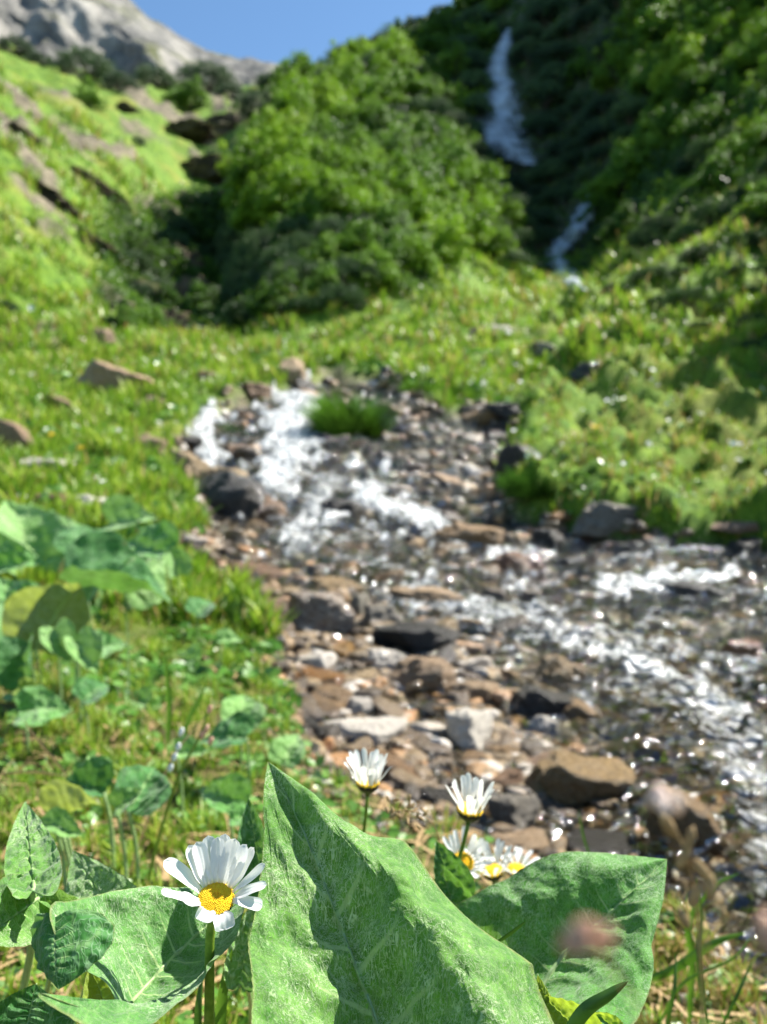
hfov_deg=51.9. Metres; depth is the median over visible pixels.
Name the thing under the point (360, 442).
stone
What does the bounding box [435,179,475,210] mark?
green shrub
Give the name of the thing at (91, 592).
butterbur leaf
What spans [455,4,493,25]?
mountain pine
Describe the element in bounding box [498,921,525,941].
grass shoot
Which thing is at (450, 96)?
green shrub
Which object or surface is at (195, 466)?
rock
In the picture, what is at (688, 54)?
green shrub
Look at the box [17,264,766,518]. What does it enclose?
white blossom
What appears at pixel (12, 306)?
mountain pine
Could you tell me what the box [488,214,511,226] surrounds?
mountain pine
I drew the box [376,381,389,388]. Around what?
stone
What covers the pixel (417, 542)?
stone
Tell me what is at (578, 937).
pink flower bud
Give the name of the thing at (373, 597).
stone
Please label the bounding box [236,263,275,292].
mountain pine
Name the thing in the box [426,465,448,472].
stone
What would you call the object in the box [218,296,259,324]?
mountain pine
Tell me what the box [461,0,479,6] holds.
green shrub
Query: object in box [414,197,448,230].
green shrub
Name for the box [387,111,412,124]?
mountain pine
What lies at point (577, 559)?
stone
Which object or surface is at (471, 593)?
stone
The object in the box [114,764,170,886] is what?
butterbur leaf
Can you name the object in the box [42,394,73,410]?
rock
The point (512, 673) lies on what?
stone
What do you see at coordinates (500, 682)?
stone
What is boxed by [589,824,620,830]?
stone
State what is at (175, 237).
mountain pine
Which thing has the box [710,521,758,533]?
rock
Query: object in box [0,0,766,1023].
ground
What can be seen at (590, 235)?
mountain pine
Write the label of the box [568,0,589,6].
mountain pine
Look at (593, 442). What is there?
leafy plant
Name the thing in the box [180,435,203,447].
stone
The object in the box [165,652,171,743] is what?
grass shoot
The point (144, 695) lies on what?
butterbur leaf
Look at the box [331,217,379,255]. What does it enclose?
green shrub
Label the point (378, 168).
green shrub
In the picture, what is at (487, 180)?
mountain pine
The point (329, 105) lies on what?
green shrub
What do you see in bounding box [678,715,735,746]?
stone
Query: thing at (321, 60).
green shrub
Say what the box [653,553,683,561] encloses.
stone
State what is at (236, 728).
butterbur leaf
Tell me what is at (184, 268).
green shrub
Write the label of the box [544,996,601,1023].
butterbur leaf
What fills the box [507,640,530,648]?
stone
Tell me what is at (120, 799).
butterbur leaf
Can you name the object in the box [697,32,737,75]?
green shrub
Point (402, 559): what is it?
stone
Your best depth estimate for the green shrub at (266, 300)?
23.29 m
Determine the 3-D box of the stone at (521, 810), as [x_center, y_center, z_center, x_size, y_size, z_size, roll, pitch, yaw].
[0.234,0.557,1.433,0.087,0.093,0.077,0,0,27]
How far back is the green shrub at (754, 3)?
55.43 m
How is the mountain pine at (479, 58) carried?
on the ground at (164, 150)
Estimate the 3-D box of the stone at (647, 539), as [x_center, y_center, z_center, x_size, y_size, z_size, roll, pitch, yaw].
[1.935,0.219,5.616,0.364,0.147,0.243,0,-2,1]
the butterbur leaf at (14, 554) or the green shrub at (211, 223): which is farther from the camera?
the green shrub at (211, 223)
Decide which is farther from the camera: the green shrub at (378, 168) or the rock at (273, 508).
the green shrub at (378, 168)
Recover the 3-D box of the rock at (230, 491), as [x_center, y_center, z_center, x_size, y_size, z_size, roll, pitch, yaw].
[-1.202,-0.051,6.061,0.623,0.522,0.380,22,2,5]
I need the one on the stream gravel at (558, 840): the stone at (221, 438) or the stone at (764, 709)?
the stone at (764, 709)
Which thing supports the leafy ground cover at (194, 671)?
on the ground at (164, 150)
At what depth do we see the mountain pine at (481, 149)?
61.89 m
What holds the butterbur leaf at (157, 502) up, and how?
on the ground at (164, 150)
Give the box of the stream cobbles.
[184,387,766,825]
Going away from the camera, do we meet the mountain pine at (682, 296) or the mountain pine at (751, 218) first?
the mountain pine at (682, 296)
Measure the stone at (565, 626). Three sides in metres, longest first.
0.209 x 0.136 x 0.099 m
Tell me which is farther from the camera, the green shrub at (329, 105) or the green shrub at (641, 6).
the green shrub at (641, 6)
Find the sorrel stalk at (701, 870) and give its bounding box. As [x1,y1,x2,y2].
[659,814,715,1023]
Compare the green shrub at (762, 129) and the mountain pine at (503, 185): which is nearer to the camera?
the green shrub at (762, 129)
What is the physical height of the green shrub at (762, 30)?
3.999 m
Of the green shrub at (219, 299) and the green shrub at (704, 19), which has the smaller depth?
the green shrub at (219, 299)
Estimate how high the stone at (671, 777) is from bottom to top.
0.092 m
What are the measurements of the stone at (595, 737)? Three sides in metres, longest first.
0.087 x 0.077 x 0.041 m
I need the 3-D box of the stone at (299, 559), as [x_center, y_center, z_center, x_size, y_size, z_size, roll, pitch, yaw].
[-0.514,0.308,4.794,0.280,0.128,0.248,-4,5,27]
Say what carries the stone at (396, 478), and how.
on the ground at (164, 150)
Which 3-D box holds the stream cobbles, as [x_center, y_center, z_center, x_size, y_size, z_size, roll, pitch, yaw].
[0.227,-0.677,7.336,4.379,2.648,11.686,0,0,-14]
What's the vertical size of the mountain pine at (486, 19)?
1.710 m
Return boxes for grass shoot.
[0,770,67,776]
[24,721,65,773]
[128,716,204,875]
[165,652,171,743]
[182,685,205,735]
[194,981,202,1023]
[215,950,232,1023]
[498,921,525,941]
[567,981,627,1023]
[578,810,589,851]
[651,933,744,981]
[659,938,750,1023]
[665,956,676,1023]
[685,873,738,1023]
[695,876,708,1023]
[722,961,751,1023]
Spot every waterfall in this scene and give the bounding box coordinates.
[476,29,537,164]
[547,203,592,290]
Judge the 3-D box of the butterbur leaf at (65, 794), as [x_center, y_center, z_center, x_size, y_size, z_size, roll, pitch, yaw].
[-0.281,0.320,0.734,0.065,0.154,0.038,0,0,11]
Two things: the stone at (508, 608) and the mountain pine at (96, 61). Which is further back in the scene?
the mountain pine at (96, 61)
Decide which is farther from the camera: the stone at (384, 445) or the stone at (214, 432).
the stone at (214, 432)
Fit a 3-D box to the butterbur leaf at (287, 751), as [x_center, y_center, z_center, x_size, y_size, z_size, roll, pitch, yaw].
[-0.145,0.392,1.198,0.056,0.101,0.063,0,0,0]
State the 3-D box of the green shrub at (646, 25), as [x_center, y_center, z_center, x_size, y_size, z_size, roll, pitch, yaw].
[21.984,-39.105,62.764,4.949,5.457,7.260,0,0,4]
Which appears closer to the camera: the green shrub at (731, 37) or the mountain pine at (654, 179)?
the mountain pine at (654, 179)
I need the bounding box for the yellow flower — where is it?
[76,445,85,451]
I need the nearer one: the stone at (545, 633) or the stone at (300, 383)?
the stone at (545, 633)
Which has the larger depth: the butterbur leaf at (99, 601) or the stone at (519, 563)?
the stone at (519, 563)
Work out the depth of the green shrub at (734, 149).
35.42 m
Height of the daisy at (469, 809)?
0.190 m
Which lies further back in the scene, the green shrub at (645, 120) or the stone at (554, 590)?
the green shrub at (645, 120)
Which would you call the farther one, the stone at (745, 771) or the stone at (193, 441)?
the stone at (193, 441)
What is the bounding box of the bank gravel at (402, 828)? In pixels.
[253,636,766,1021]
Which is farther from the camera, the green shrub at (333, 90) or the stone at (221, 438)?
the green shrub at (333, 90)
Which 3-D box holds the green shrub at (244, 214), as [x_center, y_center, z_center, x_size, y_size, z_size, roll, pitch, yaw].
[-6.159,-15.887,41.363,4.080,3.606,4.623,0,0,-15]
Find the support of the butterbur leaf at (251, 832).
on the ground at (164, 150)
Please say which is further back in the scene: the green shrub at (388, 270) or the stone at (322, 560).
the green shrub at (388, 270)
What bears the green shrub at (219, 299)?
on the ground at (164, 150)
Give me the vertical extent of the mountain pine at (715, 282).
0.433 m
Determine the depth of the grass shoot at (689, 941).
0.70 m
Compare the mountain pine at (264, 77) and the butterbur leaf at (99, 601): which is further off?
the mountain pine at (264, 77)
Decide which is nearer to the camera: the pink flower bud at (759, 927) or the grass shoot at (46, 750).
the pink flower bud at (759, 927)
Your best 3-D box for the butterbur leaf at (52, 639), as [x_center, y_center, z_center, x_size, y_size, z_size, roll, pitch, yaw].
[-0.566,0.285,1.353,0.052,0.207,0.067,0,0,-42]
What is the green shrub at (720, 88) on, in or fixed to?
on the ground at (164, 150)
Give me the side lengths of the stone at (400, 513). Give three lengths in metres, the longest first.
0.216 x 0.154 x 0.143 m
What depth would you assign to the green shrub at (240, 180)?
48.91 m
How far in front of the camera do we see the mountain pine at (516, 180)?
65.05 m
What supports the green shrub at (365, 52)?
on the ground at (164, 150)
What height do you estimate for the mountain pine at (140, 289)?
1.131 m
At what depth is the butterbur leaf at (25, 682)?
1.23 m
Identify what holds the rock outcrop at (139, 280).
on the ground at (164, 150)
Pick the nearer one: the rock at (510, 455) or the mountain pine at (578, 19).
the rock at (510, 455)
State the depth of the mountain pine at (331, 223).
28.03 m
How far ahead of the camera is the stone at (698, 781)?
1.67 m
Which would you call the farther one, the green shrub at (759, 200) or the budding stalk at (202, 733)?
the green shrub at (759, 200)
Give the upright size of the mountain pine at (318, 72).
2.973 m
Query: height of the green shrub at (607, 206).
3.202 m
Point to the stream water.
(288, 435)
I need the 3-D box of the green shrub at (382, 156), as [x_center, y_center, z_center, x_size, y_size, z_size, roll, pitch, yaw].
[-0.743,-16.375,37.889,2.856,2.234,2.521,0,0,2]
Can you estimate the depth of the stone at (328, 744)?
1.67 m
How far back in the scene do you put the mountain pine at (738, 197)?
30.14 m
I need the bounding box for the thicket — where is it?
[90,0,766,335]
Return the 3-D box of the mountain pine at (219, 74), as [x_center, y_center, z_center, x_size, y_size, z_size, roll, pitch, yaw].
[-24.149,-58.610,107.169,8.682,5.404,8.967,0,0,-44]
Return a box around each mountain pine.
[0,34,41,61]
[0,298,19,312]
[24,52,55,66]
[44,43,124,83]
[96,69,139,90]
[99,316,119,327]
[108,297,131,306]
[119,246,155,270]
[122,275,136,281]
[122,279,167,299]
[130,62,181,90]
[131,135,146,146]
[134,259,162,277]
[148,226,192,251]
[148,240,160,249]
[148,276,179,291]
[149,205,183,218]
[159,214,201,237]
[162,265,175,273]
[172,55,241,92]
[175,188,218,212]
[188,241,217,266]
[200,238,222,256]
[211,81,246,99]
[211,219,249,248]
[215,201,260,250]
[218,265,251,302]
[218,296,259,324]
[221,232,272,276]
[225,282,248,300]
[226,87,277,121]
[236,223,280,250]
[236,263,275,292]
[253,70,282,91]
[255,241,309,270]
[262,250,329,291]
[271,213,311,243]
[271,227,320,253]
[276,294,327,314]
[306,211,352,237]
[310,251,387,289]
[311,67,339,80]
[313,279,368,311]
[327,42,350,59]
[343,211,385,230]
[354,34,372,46]
[358,53,382,70]
[370,30,391,44]
[383,102,406,115]
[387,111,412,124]
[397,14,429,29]
[399,136,441,156]
[400,92,439,116]
[407,64,423,73]
[414,92,457,120]
[419,50,439,65]
[425,4,443,16]
[427,121,446,137]
[444,77,478,91]
[447,110,473,127]
[450,67,498,93]
[452,115,487,143]
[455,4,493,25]
[456,89,498,125]
[459,33,489,48]
[462,46,490,69]
[464,139,497,159]
[472,154,497,177]
[477,12,500,24]
[477,175,500,190]
[486,19,512,30]
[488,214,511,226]
[490,23,506,39]
[492,249,538,269]
[497,180,516,194]
[497,225,525,245]
[499,190,533,210]
[503,173,526,191]
[504,35,549,64]
[506,210,536,229]
[508,19,544,44]
[514,227,536,245]
[515,78,568,109]
[515,110,563,139]
[520,204,561,228]
[521,0,570,28]
[521,156,572,186]
[521,182,551,196]
[525,194,541,204]
[525,224,563,247]
[537,135,571,161]
[538,25,568,43]
[539,39,582,63]
[551,15,579,39]
[557,59,574,77]
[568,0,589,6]
[568,2,602,34]
[573,114,611,146]
[577,121,618,148]
[578,92,618,123]
[579,222,608,245]
[585,29,622,67]
[592,0,619,21]
[598,216,637,234]
[598,281,637,293]
[600,93,653,128]
[610,124,636,143]
[614,194,660,214]
[620,224,665,250]
[622,265,672,286]
[634,209,683,233]
[637,243,664,254]
[639,295,669,307]
[640,170,680,192]
[656,238,682,248]
[657,195,705,219]
[660,282,712,309]
[662,221,707,243]
[664,265,696,276]
[671,153,703,175]
[674,179,709,200]
[674,241,721,263]
[680,193,742,226]
[682,130,728,164]
[686,320,713,329]
[689,147,723,175]
[705,277,731,289]
[707,302,730,314]
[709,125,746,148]
[711,226,766,251]
[718,187,757,203]
[723,205,766,230]
[724,261,751,276]
[728,173,766,202]
[732,312,766,326]
[734,339,765,347]
[741,285,762,294]
[749,263,766,275]
[751,151,766,176]
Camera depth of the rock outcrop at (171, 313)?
25.31 m
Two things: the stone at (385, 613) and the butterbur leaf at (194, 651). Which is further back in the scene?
the stone at (385, 613)
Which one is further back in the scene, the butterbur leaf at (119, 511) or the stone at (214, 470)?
the stone at (214, 470)
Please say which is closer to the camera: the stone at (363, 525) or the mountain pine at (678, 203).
the stone at (363, 525)
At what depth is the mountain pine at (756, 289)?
18.35 m
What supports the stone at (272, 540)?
on the ground at (164, 150)
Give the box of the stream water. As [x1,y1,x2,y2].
[186,369,766,974]
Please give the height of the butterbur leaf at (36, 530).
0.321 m
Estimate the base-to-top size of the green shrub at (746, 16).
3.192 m
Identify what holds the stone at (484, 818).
on the stream gravel at (558, 840)
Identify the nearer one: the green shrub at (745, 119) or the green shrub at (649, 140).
the green shrub at (745, 119)
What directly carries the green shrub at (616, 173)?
on the ground at (164, 150)
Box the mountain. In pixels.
[0,0,299,86]
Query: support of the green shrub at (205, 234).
on the ground at (164, 150)
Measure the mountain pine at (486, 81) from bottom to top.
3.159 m
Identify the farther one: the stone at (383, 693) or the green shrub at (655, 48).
the green shrub at (655, 48)
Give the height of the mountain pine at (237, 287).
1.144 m
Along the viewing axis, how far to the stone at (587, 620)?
3.55 m
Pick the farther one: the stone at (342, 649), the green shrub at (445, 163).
the green shrub at (445, 163)
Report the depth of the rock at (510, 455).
7.21 m
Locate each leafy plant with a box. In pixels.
[529,460,543,465]
[567,481,577,487]
[574,470,585,474]
[587,440,595,444]
[587,465,600,470]
[589,484,600,489]
[625,480,638,484]
[688,480,704,485]
[693,462,706,466]
[737,459,756,464]
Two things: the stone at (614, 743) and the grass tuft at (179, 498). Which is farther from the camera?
the grass tuft at (179, 498)
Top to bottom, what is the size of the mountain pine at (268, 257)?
1.436 m
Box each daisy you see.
[161,834,266,1023]
[344,747,390,832]
[442,826,493,877]
[445,772,493,858]
[465,838,516,884]
[491,846,540,875]
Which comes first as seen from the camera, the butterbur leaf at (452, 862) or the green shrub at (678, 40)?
the butterbur leaf at (452, 862)
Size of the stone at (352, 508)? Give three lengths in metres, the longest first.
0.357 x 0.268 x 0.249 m
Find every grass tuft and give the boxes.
[132,487,205,508]
[157,589,246,628]
[212,604,257,633]
[293,384,403,441]
[400,374,443,391]
[419,376,486,400]
[493,463,573,497]
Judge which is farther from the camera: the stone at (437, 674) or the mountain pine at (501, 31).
the mountain pine at (501, 31)
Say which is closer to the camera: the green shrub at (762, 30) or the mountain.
the green shrub at (762, 30)
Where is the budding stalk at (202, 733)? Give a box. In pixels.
[145,705,213,885]
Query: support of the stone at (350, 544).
on the ground at (164, 150)
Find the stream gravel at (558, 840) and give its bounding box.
[168,366,766,989]
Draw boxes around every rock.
[0,419,33,452]
[17,457,74,470]
[25,493,66,504]
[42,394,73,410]
[76,359,153,394]
[76,494,106,504]
[90,328,115,344]
[131,433,167,452]
[133,395,164,407]
[170,448,208,485]
[194,370,217,381]
[197,470,265,523]
[257,494,286,528]
[278,358,305,386]
[468,326,485,337]
[486,324,514,331]
[494,443,542,477]
[527,342,555,355]
[569,361,600,380]
[571,501,638,537]
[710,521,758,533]
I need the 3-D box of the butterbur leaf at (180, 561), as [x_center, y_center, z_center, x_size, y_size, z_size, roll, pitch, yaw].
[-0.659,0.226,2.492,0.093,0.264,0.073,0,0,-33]
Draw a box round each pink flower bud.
[557,917,642,1023]
[646,783,720,1023]
[752,909,766,948]
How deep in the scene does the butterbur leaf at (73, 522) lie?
2.82 m
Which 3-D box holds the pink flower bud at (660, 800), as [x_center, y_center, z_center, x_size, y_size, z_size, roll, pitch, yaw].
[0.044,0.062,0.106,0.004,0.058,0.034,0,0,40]
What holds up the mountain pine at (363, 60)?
on the ground at (164, 150)
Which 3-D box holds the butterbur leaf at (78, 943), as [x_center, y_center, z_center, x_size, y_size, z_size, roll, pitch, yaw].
[-0.179,0.256,0.407,0.025,0.245,0.348,0,0,-28]
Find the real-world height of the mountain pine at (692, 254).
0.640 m
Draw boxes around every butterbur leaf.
[0,499,73,575]
[0,532,46,572]
[0,578,41,636]
[0,632,35,728]
[0,874,50,988]
[0,983,75,1023]
[1,582,89,686]
[4,802,61,989]
[12,677,36,753]
[13,685,71,752]
[29,503,54,512]
[30,909,114,993]
[38,779,100,892]
[38,886,244,1023]
[39,491,48,507]
[39,617,75,720]
[40,889,84,997]
[41,807,72,857]
[49,511,79,525]
[54,525,123,552]
[55,817,82,871]
[59,530,170,696]
[64,626,102,729]
[65,756,114,869]
[66,851,136,898]
[72,677,107,739]
[81,585,98,673]
[82,972,113,999]
[87,755,113,860]
[96,589,131,611]
[96,629,126,657]
[101,493,156,530]
[107,787,141,878]
[108,524,142,539]
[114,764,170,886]
[122,556,165,689]
[126,519,179,626]
[126,687,152,709]
[153,500,172,510]
[163,546,191,598]
[171,583,197,597]
[174,735,208,823]
[181,643,201,664]
[185,597,215,640]
[199,711,253,782]
[201,772,251,812]
[216,627,242,668]
[221,695,265,770]
[223,909,255,1023]
[226,799,259,891]
[236,798,263,896]
[248,762,553,1023]
[268,734,305,772]
[433,841,475,894]
[436,864,472,904]
[455,851,666,1023]
[537,974,550,1004]
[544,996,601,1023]
[595,1011,622,1023]
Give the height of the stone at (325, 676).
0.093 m
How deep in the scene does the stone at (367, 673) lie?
2.34 m
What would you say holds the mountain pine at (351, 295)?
on the ground at (164, 150)
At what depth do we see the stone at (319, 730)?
1.68 m
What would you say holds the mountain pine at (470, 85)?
on the ground at (164, 150)
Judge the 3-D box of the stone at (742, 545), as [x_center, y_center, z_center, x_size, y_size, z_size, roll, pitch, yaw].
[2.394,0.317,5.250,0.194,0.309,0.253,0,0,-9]
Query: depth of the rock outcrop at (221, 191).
63.83 m
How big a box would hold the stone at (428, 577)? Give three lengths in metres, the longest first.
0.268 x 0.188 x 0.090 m
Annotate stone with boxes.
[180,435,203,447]
[186,535,208,546]
[204,466,247,477]
[211,429,232,436]
[214,436,227,441]
[215,421,263,440]
[221,444,248,461]
[224,561,288,581]
[242,382,271,398]
[252,405,271,420]
[264,579,292,587]
[265,531,304,551]
[267,597,288,602]
[275,468,296,488]
[277,553,316,568]
[282,546,317,554]
[283,655,299,662]
[287,589,355,635]
[289,511,317,519]
[293,377,315,390]
[293,666,345,685]
[298,496,321,501]
[299,715,329,738]
[309,533,328,544]
[309,576,362,592]
[311,685,353,711]
[315,483,336,496]
[317,556,338,563]
[318,498,363,526]
[321,739,332,752]
[322,641,354,658]
[323,716,406,746]
[325,459,361,473]
[326,533,350,543]
[330,541,372,554]
[332,563,344,572]
[341,554,364,561]
[346,668,380,679]
[346,697,372,716]
[350,439,369,446]
[350,593,368,614]
[351,521,376,529]
[351,533,369,542]
[355,470,375,481]
[357,748,418,779]
[361,586,377,599]
[361,604,403,627]
[363,499,378,510]
[366,388,378,393]
[367,648,404,669]
[369,542,387,550]
[370,684,386,697]
[371,621,461,656]
[374,536,385,543]
[375,403,403,417]
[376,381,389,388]
[377,569,404,582]
[380,474,406,485]
[381,444,395,448]
[387,586,464,616]
[388,384,403,391]
[389,501,404,514]
[389,538,424,555]
[390,656,456,692]
[394,557,411,566]
[395,428,408,434]
[401,450,429,463]
[411,490,418,499]
[416,412,432,418]
[418,574,445,585]
[418,701,454,719]
[419,511,440,529]
[419,785,457,806]
[425,521,504,557]
[425,549,448,563]
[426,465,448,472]
[427,472,459,484]
[438,615,458,623]
[445,707,492,750]
[448,493,462,496]
[449,681,498,703]
[450,555,475,564]
[453,807,487,828]
[454,750,485,760]
[458,618,493,635]
[459,592,481,595]
[459,780,492,798]
[460,410,496,427]
[461,605,471,610]
[467,472,494,481]
[468,560,491,566]
[477,494,487,503]
[485,402,522,422]
[485,603,525,618]
[485,745,517,753]
[487,793,540,828]
[487,828,549,851]
[489,768,523,788]
[490,551,546,581]
[490,615,553,641]
[491,677,503,685]
[496,652,524,664]
[501,669,531,681]
[503,533,530,550]
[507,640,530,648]
[509,684,585,721]
[511,731,523,738]
[519,524,534,531]
[521,654,585,686]
[522,715,557,736]
[522,749,636,807]
[524,606,541,618]
[524,748,568,765]
[528,528,568,554]
[536,621,581,640]
[544,585,566,595]
[544,599,561,604]
[548,511,572,522]
[553,555,590,576]
[553,645,589,663]
[555,527,567,534]
[556,698,619,722]
[561,822,576,833]
[563,736,600,746]
[565,612,599,624]
[568,827,648,856]
[569,536,593,545]
[571,591,653,610]
[577,631,627,652]
[578,732,604,741]
[583,551,615,568]
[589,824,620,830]
[594,689,671,718]
[607,740,635,748]
[613,541,645,557]
[613,711,630,721]
[628,763,680,782]
[631,743,694,766]
[633,726,705,749]
[636,533,671,552]
[637,619,673,635]
[640,674,698,699]
[642,631,698,649]
[645,787,726,861]
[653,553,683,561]
[655,581,738,612]
[658,660,689,676]
[661,721,676,727]
[665,574,692,581]
[668,853,715,876]
[671,704,692,718]
[674,560,703,573]
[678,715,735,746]
[684,778,715,792]
[689,621,743,640]
[696,550,715,560]
[703,674,744,696]
[714,855,766,883]
[715,747,756,767]
[716,830,766,862]
[719,638,766,676]
[727,536,760,571]
[727,588,741,596]
[730,776,766,796]
[733,569,749,577]
[737,768,761,776]
[738,719,766,747]
[739,866,766,914]
[746,594,766,606]
[749,605,766,617]
[749,792,766,811]
[759,705,766,713]
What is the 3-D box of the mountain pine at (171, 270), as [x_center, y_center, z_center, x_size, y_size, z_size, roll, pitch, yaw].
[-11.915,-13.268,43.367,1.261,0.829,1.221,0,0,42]
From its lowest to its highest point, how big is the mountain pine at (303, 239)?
1.264 m
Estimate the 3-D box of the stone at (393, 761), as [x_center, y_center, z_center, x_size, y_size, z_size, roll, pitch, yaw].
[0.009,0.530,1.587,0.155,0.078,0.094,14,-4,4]
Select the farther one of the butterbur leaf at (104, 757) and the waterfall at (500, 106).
the waterfall at (500, 106)
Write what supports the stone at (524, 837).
on the stream gravel at (558, 840)
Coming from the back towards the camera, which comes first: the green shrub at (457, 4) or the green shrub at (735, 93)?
the green shrub at (457, 4)
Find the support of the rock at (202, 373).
on the ground at (164, 150)
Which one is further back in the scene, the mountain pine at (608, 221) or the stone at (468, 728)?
the mountain pine at (608, 221)
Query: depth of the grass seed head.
0.50 m
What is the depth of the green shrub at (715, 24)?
53.87 m
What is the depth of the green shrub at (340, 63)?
83.60 m
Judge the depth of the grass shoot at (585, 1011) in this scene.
0.27 m
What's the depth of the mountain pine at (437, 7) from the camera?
128.48 m
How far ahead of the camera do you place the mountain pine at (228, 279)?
29.62 m
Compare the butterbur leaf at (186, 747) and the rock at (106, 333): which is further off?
the rock at (106, 333)
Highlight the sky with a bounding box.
[131,0,453,65]
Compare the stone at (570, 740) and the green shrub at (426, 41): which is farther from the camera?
the green shrub at (426, 41)
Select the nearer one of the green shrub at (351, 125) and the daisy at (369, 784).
the daisy at (369, 784)
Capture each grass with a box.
[0,325,766,639]
[0,581,766,1023]
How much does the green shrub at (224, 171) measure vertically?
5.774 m
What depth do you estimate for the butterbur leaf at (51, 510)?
3.87 m
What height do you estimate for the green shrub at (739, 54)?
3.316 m
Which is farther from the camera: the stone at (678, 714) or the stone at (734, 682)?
the stone at (734, 682)
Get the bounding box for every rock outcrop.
[4,121,44,146]
[18,174,84,222]
[70,222,128,264]
[71,164,132,214]
[116,101,141,113]
[130,277,172,305]
[153,306,190,331]
[162,241,205,275]
[164,117,218,143]
[173,274,210,311]
[180,153,232,182]
[202,109,251,135]
[208,189,227,201]
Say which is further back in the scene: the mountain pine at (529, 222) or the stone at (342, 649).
the mountain pine at (529, 222)
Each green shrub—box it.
[75,74,108,109]
[99,304,147,328]
[116,222,166,261]
[117,293,174,329]
[140,279,179,308]
[152,241,217,284]
[156,239,183,263]
[160,74,210,110]
[160,208,220,243]
[174,272,196,282]
[180,278,226,321]
[181,204,225,234]
[196,188,223,211]
[203,255,223,285]
[215,129,261,187]
[215,276,225,301]
[219,109,272,220]
[220,125,292,190]
[225,164,262,205]
[227,171,275,238]
[232,310,250,327]
[235,103,311,155]
[243,118,324,180]
[243,259,308,317]
[253,153,318,227]
[263,74,317,126]
[263,167,275,185]
[267,64,325,101]
[268,180,343,230]
[272,48,311,80]
[275,119,305,142]
[276,66,357,112]
[277,150,296,170]
[281,153,333,194]
[285,122,317,148]
[287,50,324,77]
[288,134,321,160]
[296,134,327,174]
[296,261,339,294]
[298,136,351,170]
[298,229,345,265]
[300,113,331,132]
[300,162,394,219]
[304,71,352,114]
[307,67,331,81]
[313,50,329,65]
[314,146,377,194]
[315,91,340,119]
[317,128,328,141]
[324,128,357,150]
[325,65,347,85]
[326,124,391,167]
[327,45,349,72]
[329,34,377,59]
[329,92,390,126]
[331,53,370,101]
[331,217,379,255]
[334,56,368,74]
[334,116,360,136]
[343,59,389,83]
[344,138,378,167]
[344,239,418,293]
[348,148,395,172]
[349,65,412,106]
[353,225,410,271]
[354,182,398,215]
[358,49,395,71]
[362,100,400,136]
[362,191,410,222]
[366,51,393,76]
[366,157,407,196]
[368,24,426,72]
[369,121,415,158]
[374,158,461,227]
[374,199,431,249]
[378,16,410,33]
[378,126,413,162]
[379,111,420,152]
[380,65,417,96]
[380,147,441,200]
[394,233,447,275]
[395,35,421,54]
[398,69,447,100]
[405,216,459,243]
[406,109,448,152]
[409,3,452,38]
[410,25,457,57]
[411,118,481,190]
[413,62,452,85]
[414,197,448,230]
[416,208,474,269]
[425,113,471,139]
[428,176,502,248]
[429,166,462,204]
[430,79,461,102]
[434,40,470,79]
[435,5,456,19]
[435,129,495,177]
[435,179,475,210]
[438,80,477,117]
[449,0,472,14]
[451,150,512,205]
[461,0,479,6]
[469,22,500,47]
[472,222,519,259]
[485,0,512,12]
[498,197,527,229]
[508,262,536,281]
[563,43,601,92]
[574,135,652,204]
[574,177,621,225]
[581,38,647,95]
[593,199,647,240]
[603,0,649,41]
[606,120,669,183]
[606,248,652,268]
[624,52,665,97]
[625,0,681,52]
[625,50,649,76]
[630,40,679,78]
[631,0,654,20]
[632,97,682,148]
[641,65,693,111]
[642,33,705,94]
[657,29,687,56]
[667,60,747,108]
[667,92,730,141]
[668,25,704,66]
[671,0,731,38]
[681,146,748,194]
[682,80,747,127]
[686,12,732,61]
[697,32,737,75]
[697,71,757,107]
[702,0,748,13]
[711,112,766,170]
[718,2,764,42]
[721,16,766,76]
[721,23,745,55]
[728,0,766,14]
[731,108,766,139]
[734,176,766,221]
[739,114,766,144]
[741,3,766,37]
[741,55,766,95]
[749,9,766,47]
[749,85,766,118]
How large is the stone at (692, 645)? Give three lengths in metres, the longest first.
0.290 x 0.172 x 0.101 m
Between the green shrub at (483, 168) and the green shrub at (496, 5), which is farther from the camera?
the green shrub at (496, 5)
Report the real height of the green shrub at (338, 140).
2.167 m
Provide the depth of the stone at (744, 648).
2.68 m
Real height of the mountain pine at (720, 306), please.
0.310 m
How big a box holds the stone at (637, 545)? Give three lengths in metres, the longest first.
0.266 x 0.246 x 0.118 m
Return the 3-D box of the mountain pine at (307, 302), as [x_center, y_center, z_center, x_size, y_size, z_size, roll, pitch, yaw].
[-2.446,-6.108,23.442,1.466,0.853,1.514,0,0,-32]
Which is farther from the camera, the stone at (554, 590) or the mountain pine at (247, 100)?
the mountain pine at (247, 100)
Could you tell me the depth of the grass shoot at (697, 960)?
0.65 m
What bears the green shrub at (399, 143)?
on the ground at (164, 150)
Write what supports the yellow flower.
on the ground at (164, 150)
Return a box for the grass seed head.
[384,794,440,842]
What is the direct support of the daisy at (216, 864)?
on the ground at (164, 150)
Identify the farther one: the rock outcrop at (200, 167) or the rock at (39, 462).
the rock outcrop at (200, 167)
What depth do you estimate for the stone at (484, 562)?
5.06 m
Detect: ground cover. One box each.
[0,303,766,733]
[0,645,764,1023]

